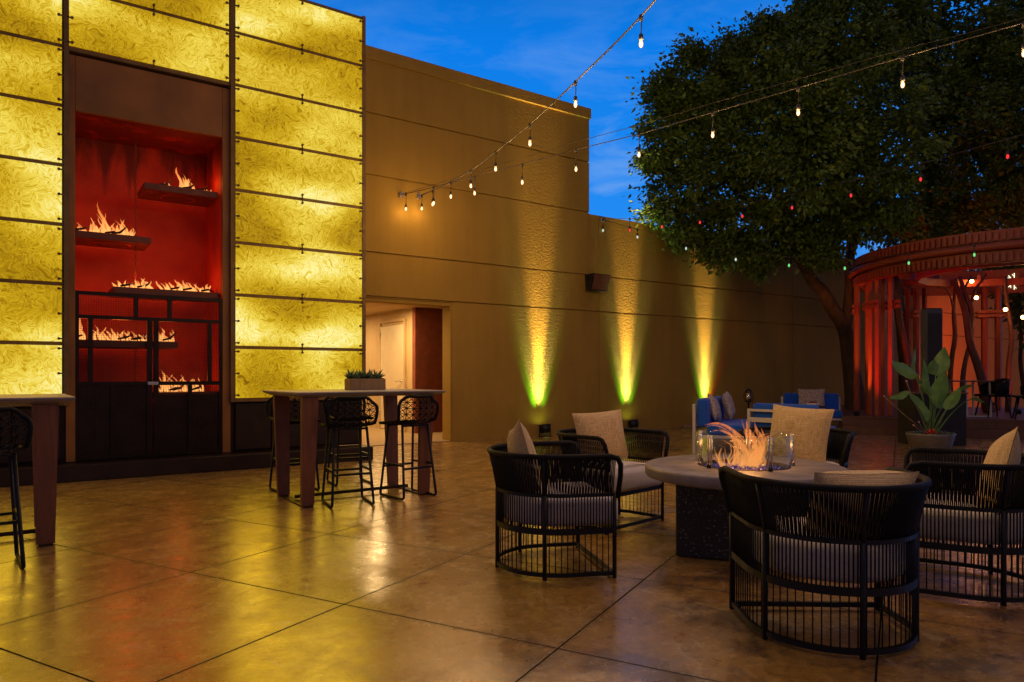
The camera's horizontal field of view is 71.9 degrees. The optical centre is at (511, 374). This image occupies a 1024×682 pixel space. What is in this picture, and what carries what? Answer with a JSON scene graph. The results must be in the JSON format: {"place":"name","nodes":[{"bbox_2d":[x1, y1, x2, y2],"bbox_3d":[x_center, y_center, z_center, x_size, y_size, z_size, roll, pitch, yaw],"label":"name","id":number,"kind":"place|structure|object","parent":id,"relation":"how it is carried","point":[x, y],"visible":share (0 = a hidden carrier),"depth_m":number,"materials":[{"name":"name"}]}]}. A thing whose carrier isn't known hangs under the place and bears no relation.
{"place":"outdoors","nodes":[
{"label":"outdoors","id":0,"kind":"place"},
{"bbox_2d":[0,406,1023,681],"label":"floor","id":1,"kind":"structure","parent":0,"point":[230,576],"depth_m":3.84,"materials":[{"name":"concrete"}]},
{"bbox_2d":[0,406,33,568],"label":"bar stool","id":2,"kind":"object","parent":1,"relation":"on","point":[8,451],"visible":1,"depth_m":4.43,"materials":[{"name":"black metal"}]},
{"bbox_2d":[0,394,74,546],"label":"bar table","id":3,"kind":"object","parent":1,"relation":"on","point":[45,412],"visible":1,"depth_m":5.00,"materials":[{"name":"brown dark stained wood"}]},
{"bbox_2d":[0,0,372,486],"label":"glass facade","id":4,"kind":"structure","parent":1,"relation":"on","point":[182,228],"depth_m":9.21,"materials":[{"name":"yellow glass"}]},
{"bbox_2d":[75,290,221,461],"bbox_3d":[-4.447,0.017,8.732,1.637,2.006,0.067,0,0,-35],"label":"screen door","id":5,"kind":"structure","parent":4,"relation":"in","point":[155,383],"depth_m":8.71,"materials":[{"name":"metal"}]},
{"bbox_2d":[265,396,320,491],"bbox_3d":[-2.300,0.708,7.444,0.496,1.021,0.449,0,0,-35],"label":"bar stool","id":6,"kind":"object","parent":1,"relation":"on","point":[294,421],"visible":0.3,"depth_m":7.46,"materials":[{"name":"black metal"}]},
{"bbox_2d":[4,45,590,465],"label":"stucco building","id":7,"kind":"structure","parent":1,"relation":"on","point":[477,306],"depth_m":13.41,"materials":[{"name":"paint"}]},
{"bbox_2d":[379,318,405,431],"bbox_3d":[-2.626,0.015,15.280,0.109,2.410,1.295,0,0,-35],"label":"door","id":8,"kind":"structure","parent":7,"relation":"in","point":[392,339],"depth_m":15.22,"materials":[{"name":"beige paint"}]},
{"bbox_2d":[417,0,655,209],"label":"string light","id":9,"kind":"object","parent":7,"relation":"attached to","point":[575,100],"visible":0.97,"depth_m":7.56,"materials":[{"name":"metal"}]},
{"bbox_2d":[539,424,551,436],"bbox_3d":[0.643,1.091,13.833,0.289,0.258,0.248,0,0,-35],"label":"wall uplight","id":10,"kind":"object","parent":7,"relation":"attached to","point":[544,428],"depth_m":13.74,"materials":[{"name":"black metal"}]},
{"bbox_2d":[399,18,1023,210],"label":"string light","id":11,"kind":"object","parent":7,"relation":"attached to","point":[902,85],"visible":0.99,"depth_m":7.84,"materials":[{"name":"metal"}]},
{"bbox_2d":[323,397,372,486],"bbox_3d":[-1.832,0.708,7.928,0.496,1.021,0.449,0,0,-29],"label":"bar stool","id":12,"kind":"object","parent":1,"relation":"on","point":[337,455],"visible":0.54,"depth_m":7.96,"materials":[{"name":"black metal"}]},
{"bbox_2d":[320,396,378,508],"bbox_3d":[-1.550,0.708,6.662,0.496,1.021,0.449,0,0,-27],"label":"bar stool","id":13,"kind":"object","parent":1,"relation":"on","point":[359,426],"visible":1,"depth_m":6.55,"materials":[{"name":"black metal"}]},
{"bbox_2d":[262,389,445,507],"bbox_3d":[-1.617,0.689,7.181,1.531,1.058,1.130,0,0,-35],"label":"bar table","id":14,"kind":"object","parent":1,"relation":"on","point":[309,401],"visible":0.97,"depth_m":7.08,"materials":[{"name":"brown dark stained wood"}]},
{"bbox_2d":[344,369,385,389],"bbox_3d":[-1.579,0.045,7.494,0.440,0.227,0.233,0,0,-35],"label":"succulent planter","id":15,"kind":"object","parent":14,"relation":"on","point":[360,380],"visible":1,"depth_m":7.43,"materials":[{"name":"wood"}]},
{"bbox_2d":[379,394,438,500],"bbox_3d":[-1.041,0.708,7.088,0.496,1.021,0.449,0,0,-43],"label":"bar stool","id":16,"kind":"object","parent":1,"relation":"on","point":[412,423],"visible":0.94,"depth_m":7.01,"materials":[{"name":"black metal"}]},
{"bbox_2d":[487,441,622,580],"bbox_3d":[0.214,0.844,4.537,0.754,0.752,0.893,0,0,-12],"label":"lounge chair","id":17,"kind":"object","parent":1,"relation":"on","point":[552,501],"visible":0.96,"depth_m":4.22,"materials":[{"name":"black wicker"}]},
{"bbox_2d":[507,420,539,488],"bbox_3d":[0.076,0.545,4.529,0.160,0.460,0.460,-14,-11,-11],"label":"throw pillow","id":18,"kind":"object","parent":17,"relation":"on","point":[519,440],"visible":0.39,"depth_m":4.37,"materials":[{"name":"fabric"}]},
{"bbox_2d":[556,428,669,534],"bbox_3d":[0.757,0.844,5.874,0.893,0.752,0.754,0,0,-44],"label":"lounge chair","id":19,"kind":"object","parent":1,"relation":"on","point":[636,479],"visible":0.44,"depth_m":5.77,"materials":[{"name":"black wicker"}]},
{"bbox_2d":[572,409,627,461],"bbox_3d":[0.768,0.530,6.079,0.500,0.440,0.155,-3,-13,-25],"label":"throw pillow","id":20,"kind":"object","parent":19,"relation":"on","point":[607,426],"visible":0.7,"depth_m":6.04,"materials":[{"name":"fabric"}]},
{"bbox_2d":[692,396,753,452],"bbox_3d":[3.540,0.797,11.564,0.790,0.845,1.750,0,0,26],"label":"sofa","id":21,"kind":"object","parent":1,"relation":"on","point":[724,428],"visible":0.56,"depth_m":10.94,"materials":[{"name":"fabric"}]},
{"bbox_2d":[708,394,721,421],"bbox_3d":[3.250,0.540,11.327,0.158,0.440,0.460,-18,-18,25],"label":"throw pillow","id":22,"kind":"object","parent":21,"relation":"on","point":[716,411],"visible":0.87,"depth_m":11.17,"materials":[{"name":"fabric"}]},
{"bbox_2d":[722,391,734,419],"bbox_3d":[3.674,0.520,11.966,0.168,0.460,0.460,-17,-1,25],"label":"throw pillow","id":23,"kind":"object","parent":21,"relation":"on","point":[728,404],"visible":1,"depth_m":11.80,"materials":[{"name":"fabric"}]},
{"bbox_2d":[645,430,848,561],"bbox_3d":[1.625,0.764,4.950,1.360,0.912,1.360,0,0,-35],"label":"fire table","id":24,"kind":"object","parent":1,"relation":"on","point":[702,524],"visible":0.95,"depth_m":4.68,"materials":[{"name":"stone"}]},
{"bbox_2d":[743,389,753,408],"bbox_3d":[4.493,0.745,13.400,0.220,0.950,0.220,0,0,-35],"label":"lantern","id":25,"kind":"object","parent":1,"relation":"on","point":[748,396],"visible":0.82,"depth_m":13.37,"materials":[{"name":"metal"}]},
{"bbox_2d":[747,403,835,436],"bbox_3d":[4.248,0.828,10.645,0.790,0.785,1.080,0,0,-42],"label":"sofa","id":26,"kind":"object","parent":1,"relation":"on","point":[762,414],"visible":0.15,"depth_m":10.61,"materials":[{"name":"metal"}]},
{"bbox_2d":[736,426,855,511],"bbox_3d":[2.464,0.844,6.031,0.893,0.752,0.753,0,0,34],"label":"lounge chair","id":27,"kind":"object","parent":1,"relation":"on","point":[839,444],"visible":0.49,"depth_m":6.09,"materials":[{"name":"black wicker"}]},
{"bbox_2d":[765,404,834,461],"bbox_3d":[2.483,0.520,6.114,0.540,0.500,0.166,4,-12,46],"label":"throw pillow","id":28,"kind":"object","parent":27,"relation":"on","point":[809,429],"visible":0.9,"depth_m":6.03,"materials":[{"name":"fabric"}]},
{"bbox_2d":[622,0,973,409],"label":"ficus tree","id":29,"kind":"object","parent":1,"relation":"on","point":[840,141],"visible":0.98,"depth_m":14.68,"materials":[{"name":"green plant"}]},
{"bbox_2d":[588,214,1023,428],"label":"garden wall","id":30,"kind":"structure","parent":1,"relation":"on","point":[673,338],"depth_m":16.81,"materials":[{"name":"paint"}]},
{"bbox_2d":[585,273,609,291],"bbox_3d":[1.757,-1.931,14.672,0.518,0.371,0.310,0,0,-35],"label":"wall speaker","id":31,"kind":"object","parent":30,"relation":"attached to","point":[596,282],"depth_m":14.59},
{"bbox_2d":[627,419,638,427],"bbox_3d":[2.609,1.091,15.200,0.289,0.258,0.248,0,0,-35],"label":"wall uplight","id":32,"kind":"object","parent":30,"relation":"attached to","point":[633,423],"depth_m":15.11,"materials":[{"name":"black metal"}]},
{"bbox_2d":[600,134,1023,231],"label":"string light","id":33,"kind":"object","parent":30,"relation":"attached to","point":[850,181],"visible":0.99,"depth_m":12.17,"materials":[{"name":"metal"}]},
{"bbox_2d":[602,217,1023,269],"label":"string light","id":34,"kind":"object","parent":30,"relation":"hanging from","point":[908,260],"visible":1,"depth_m":13.15,"materials":[{"name":"metal"}]},
{"bbox_2d":[781,393,842,428],"bbox_3d":[6.601,0.818,15.523,1.240,0.805,0.790,0,0,18],"label":"sofa","id":35,"kind":"object","parent":1,"relation":"on","point":[832,400],"visible":0.38,"depth_m":15.60,"materials":[{"name":"fabric"}]},
{"bbox_2d":[798,389,824,408],"bbox_3d":[6.633,0.560,15.623,0.560,0.500,0.158,0,-14,18],"label":"throw pillow","id":36,"kind":"object","parent":35,"relation":"on","point":[806,396],"visible":0.7,"depth_m":15.59,"materials":[{"name":"fabric"}]},
{"bbox_2d":[718,465,931,659],"bbox_3d":[1.513,0.844,3.338,0.893,0.752,0.754,0,0,2],"label":"lounge chair","id":37,"kind":"object","parent":1,"relation":"on","point":[764,534],"visible":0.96,"depth_m":3.10,"materials":[{"name":"black wicker"}]},
{"bbox_2d":[806,470,918,538],"bbox_3d":[1.590,0.620,3.247,0.460,0.420,0.276,-1,28,2],"label":"throw pillow","id":38,"kind":"object","parent":37,"relation":"on","point":[869,477],"visible":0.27,"depth_m":3.14,"materials":[{"name":"fabric"}]},
{"bbox_2d":[896,392,967,444],"bbox_3d":[7.370,0.765,12.400,0.920,0.910,0.600,0,0,0],"label":"cabinet","id":39,"kind":"object","parent":1,"relation":"on","point":[956,421],"visible":0.57,"depth_m":12.12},
{"bbox_2d":[920,308,942,391],"bbox_3d":[7.370,-0.426,12.398,0.280,1.470,0.204,0,0,0],"label":"column speaker","id":40,"kind":"object","parent":39,"relation":"on","point":[931,333],"depth_m":12.30,"materials":[{"name":"black plastic"}]},
{"bbox_2d":[841,405,1023,439],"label":"deck","id":41,"kind":"structure","parent":1,"relation":"on","point":[994,426],"depth_m":14.18,"materials":[{"name":"brown wood"}]},
{"bbox_2d":[894,276,912,391],"bbox_3d":[8.736,-0.759,15.785,0.487,3.368,0.186,0,0,-7],"label":"bare branch tree","id":42,"kind":"object","parent":41,"relation":"on","point":[901,331],"visible":0.62,"depth_m":15.75,"materials":[{"name":"brown wood"}]},
{"bbox_2d":[835,0,1023,391],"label":"shade tree","id":43,"kind":"object","parent":41,"relation":"on","point":[986,86],"visible":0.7,"depth_m":15.54,"materials":[{"name":"green plant"}]},
{"bbox_2d":[848,227,1023,415],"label":"pergola","id":44,"kind":"object","parent":41,"relation":"on","point":[923,274],"visible":0.86,"depth_m":15.10,"materials":[{"name":"brown wood"}]},
{"bbox_2d":[1003,283,1007,310],"bbox_3d":[11.193,-1.756,16.000,0.084,0.647,0.084,0,0,-35],"label":"pendant bulb","id":45,"kind":"object","parent":44,"relation":"hanging from","point":[1005,309],"visible":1,"depth_m":16.00,"materials":[{"name":"white glass"}]},
{"bbox_2d":[938,279,957,391],"bbox_3d":[10.239,-0.643,16.600,0.462,3.223,0.150,0,0,-3],"label":"bare branch tree","id":46,"kind":"object","parent":41,"relation":"on","point":[954,337],"visible":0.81,"depth_m":16.57,"materials":[{"name":"brown wood"}]},
{"bbox_2d":[960,327,974,391],"bbox_3d":[10.638,-0.072,16.519,0.328,2.069,0.156,0,0,-5],"label":"bare branch tree","id":47,"kind":"object","parent":41,"relation":"on","point":[964,367],"visible":0.41,"depth_m":16.48,"materials":[{"name":"brown wood"}]},
{"bbox_2d":[948,380,995,416],"bbox_3d":[9.320,0.497,14.750,1.100,0.744,0.700,0,0,3],"label":"trestle table","id":48,"kind":"object","parent":41,"relation":"on","point":[973,381],"visible":0.5,"depth_m":14.45,"materials":[{"name":"metal"}]},
{"bbox_2d":[951,273,994,412],"bbox_3d":[10.460,-0.711,15.985,0.969,3.172,0.254,0,0,-3],"label":"bare branch tree","id":49,"kind":"object","parent":41,"relation":"on","point":[968,314],"visible":0.94,"depth_m":15.97,"materials":[{"name":"brown wood"}]},
{"bbox_2d":[974,378,1011,417],"bbox_3d":[9.804,0.471,14.348,0.529,0.803,0.574,0,0,6],"label":"dining chair","id":50,"kind":"object","parent":41,"relation":"on","point":[1000,387],"visible":0.97,"depth_m":14.16,"materials":[{"name":"black wicker"}]},
{"bbox_2d":[1004,276,1013,411],"bbox_3d":[11.544,-0.666,16.390,0.207,3.241,0.165,0,0,33],"label":"bare branch tree","id":51,"kind":"object","parent":41,"relation":"on","point":[1010,346],"visible":0.79,"depth_m":16.34,"materials":[{"name":"brown wood"}]},
{"bbox_2d":[1012,385,1023,419],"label":"dining chair","id":52,"kind":"object","parent":41,"relation":"on","point":[1018,397],"visible":1,"depth_m":13.67,"materials":[{"name":"black wicker"}]},
{"bbox_2d":[883,347,984,453],"bbox_3d":[6.538,0.391,11.077,1.493,1.658,0.765,0,0,-22],"label":"potted plant","id":53,"kind":"object","parent":1,"relation":"on","point":[936,393],"visible":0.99,"depth_m":11.00,"materials":[{"name":"green plant"}]},
{"bbox_2d":[903,447,1023,605],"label":"lounge chair","id":54,"kind":"object","parent":1,"relation":"on","point":[967,515],"visible":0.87,"depth_m":3.78,"materials":[{"name":"black wicker"}]},
{"bbox_2d":[977,426,1020,507],"bbox_3d":[2.750,0.555,3.986,0.159,0.480,0.480,16,-4,28],"label":"throw pillow","id":55,"kind":"object","parent":54,"relation":"on","point":[1004,449],"visible":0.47,"depth_m":3.83,"materials":[{"name":"fabric"}]},
{"bbox_2d":[988,265,1023,398],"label":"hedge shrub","id":56,"kind":"object","parent":1,"relation":"on","point":[1017,299],"visible":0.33,"depth_m":19.46,"materials":[{"name":"green plant"}]},
{"bbox_3d":[4.992,0.870,11.700,0.420,0.700,0.420,0,0,-35],"label":"side table","id":57,"kind":"object","parent":1,"relation":"on","visible":0},
{"bbox_2d":[807,401,818,404],"bbox_3d":[4.992,0.479,11.700,0.200,0.079,0.200,0,0,-35],"label":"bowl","id":58,"kind":"object","parent":57,"relation":"on","point":[813,403],"visible":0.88,"depth_m":11.64,"materials":[{"name":"white ceramic"}]},
{"bbox_2d":[309,0,1016,270],"label":"sky","id":59,"kind":"structure","parent":0,"point":[541,47],"materials":[{"name":"blue"}]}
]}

